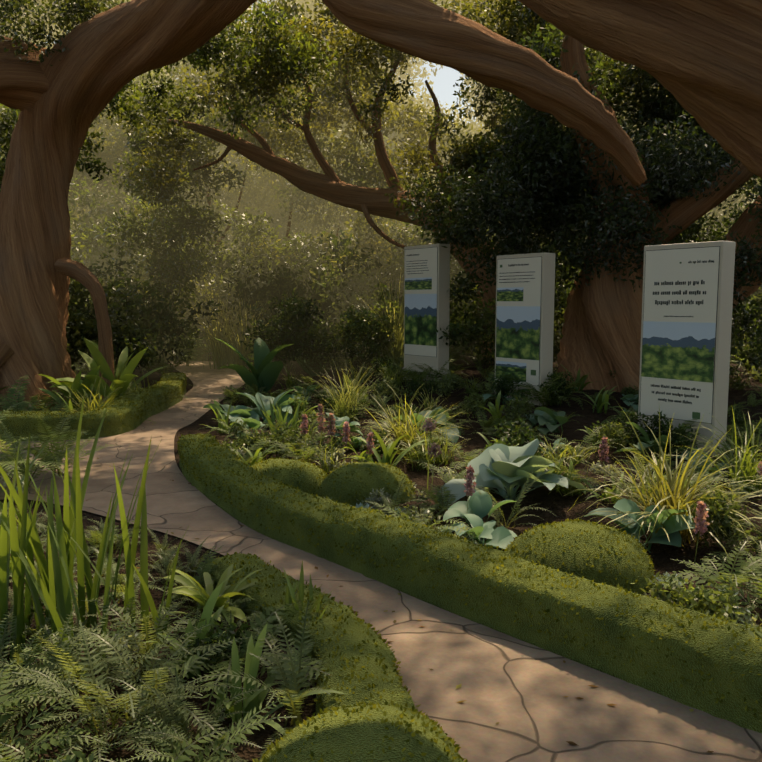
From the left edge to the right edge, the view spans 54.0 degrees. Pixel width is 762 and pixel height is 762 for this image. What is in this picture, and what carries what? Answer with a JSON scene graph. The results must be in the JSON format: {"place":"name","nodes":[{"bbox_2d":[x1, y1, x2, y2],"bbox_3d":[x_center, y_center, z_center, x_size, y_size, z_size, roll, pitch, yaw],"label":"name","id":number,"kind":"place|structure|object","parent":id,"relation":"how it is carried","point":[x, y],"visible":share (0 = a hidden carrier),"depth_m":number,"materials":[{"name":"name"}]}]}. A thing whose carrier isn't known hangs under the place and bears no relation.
{"place":"outdoors","nodes":[
{"label":"outdoors","id":0,"kind":"place"},
{"bbox_2d":[0,336,761,761],"bbox_3d":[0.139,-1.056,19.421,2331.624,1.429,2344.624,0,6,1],"label":"ground","id":1,"kind":"structure","parent":0,"point":[560,504],"depth_m":5.96,"materials":[{"name":"soil"}]},
{"bbox_2d":[17,355,713,752],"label":"leaf litter","id":2,"kind":"object","parent":1,"relation":"on","point":[419,619],"visible":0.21,"depth_m":3.21,"materials":[{"name":"brown plant"}]},
{"bbox_2d":[0,218,761,761],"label":"ferns and grasses","id":3,"kind":"object","parent":1,"relation":"on","point":[284,308],"visible":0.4,"depth_m":5.40,"materials":[{"name":"green plant"}]},
{"bbox_2d":[0,0,761,411],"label":"tree trunks and limbs","id":4,"kind":"object","parent":1,"relation":"on","point":[700,60],"visible":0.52,"depth_m":10.69,"materials":[{"name":"brown plant"}]},
{"bbox_2d":[0,0,761,380],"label":"tree foliage","id":5,"kind":"object","parent":4,"relation":"on","point":[138,184],"visible":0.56,"depth_m":14.28,"materials":[{"name":"green plant"}]},
{"bbox_2d":[0,361,761,761],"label":"path flagstones","id":6,"kind":"object","parent":1,"relation":"on","point":[524,695],"visible":0.73,"depth_m":3.42,"materials":[{"name":"beige stone"}]},
{"bbox_2d":[0,344,761,732],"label":"hedge","id":7,"kind":"object","parent":1,"relation":"on","point":[494,614],"visible":0.56,"depth_m":3.72,"materials":[{"name":"green plant"}]},
{"bbox_2d":[0,342,761,761],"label":"fine moss leaves","id":8,"kind":"object","parent":7,"relation":"on","point":[384,666],"visible":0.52,"depth_m":4.07,"materials":[{"name":"green plant"}]},
{"bbox_2d":[0,337,761,735],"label":"broadleaf plants","id":9,"kind":"object","parent":1,"relation":"on","point":[500,467],"visible":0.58,"depth_m":6.27,"materials":[{"name":"green plant"}]},
{"bbox_2d":[403,244,449,380],"bbox_3d":[0.789,-1.000,13.066,0.290,2.700,0.950,-5,8,-37],"label":"sign","id":10,"kind":"object","parent":1,"relation":"on","point":[426,288],"visible":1,"depth_m":12.82,"materials":[{"name":"beige plastic"}]},
{"bbox_2d":[251,459,654,761],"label":"moss cushions","id":11,"kind":"object","parent":1,"relation":"on","point":[361,738],"visible":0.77,"depth_m":4.32,"materials":[{"name":"green plant"}]},
{"bbox_2d":[494,253,554,405],"bbox_3d":[2.124,-0.520,11.153,0.290,2.700,0.950,-5,8,-37],"label":"sign","id":12,"kind":"object","parent":1,"relation":"on","point":[525,291],"visible":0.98,"depth_m":10.91,"materials":[{"name":"beige plastic"}]},
{"bbox_2d":[637,241,735,456],"bbox_3d":[3.329,-0.143,8.242,0.290,2.700,0.950,-5,8,-37],"label":"sign","id":13,"kind":"object","parent":1,"relation":"on","point":[687,306],"visible":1,"depth_m":8.02,"materials":[{"name":"beige plastic"}]},
{"bbox_2d":[45,0,753,199],"label":"sky","id":14,"kind":"structure","parent":0,"point":[444,80],"materials":[{"name":"white"}]}
]}

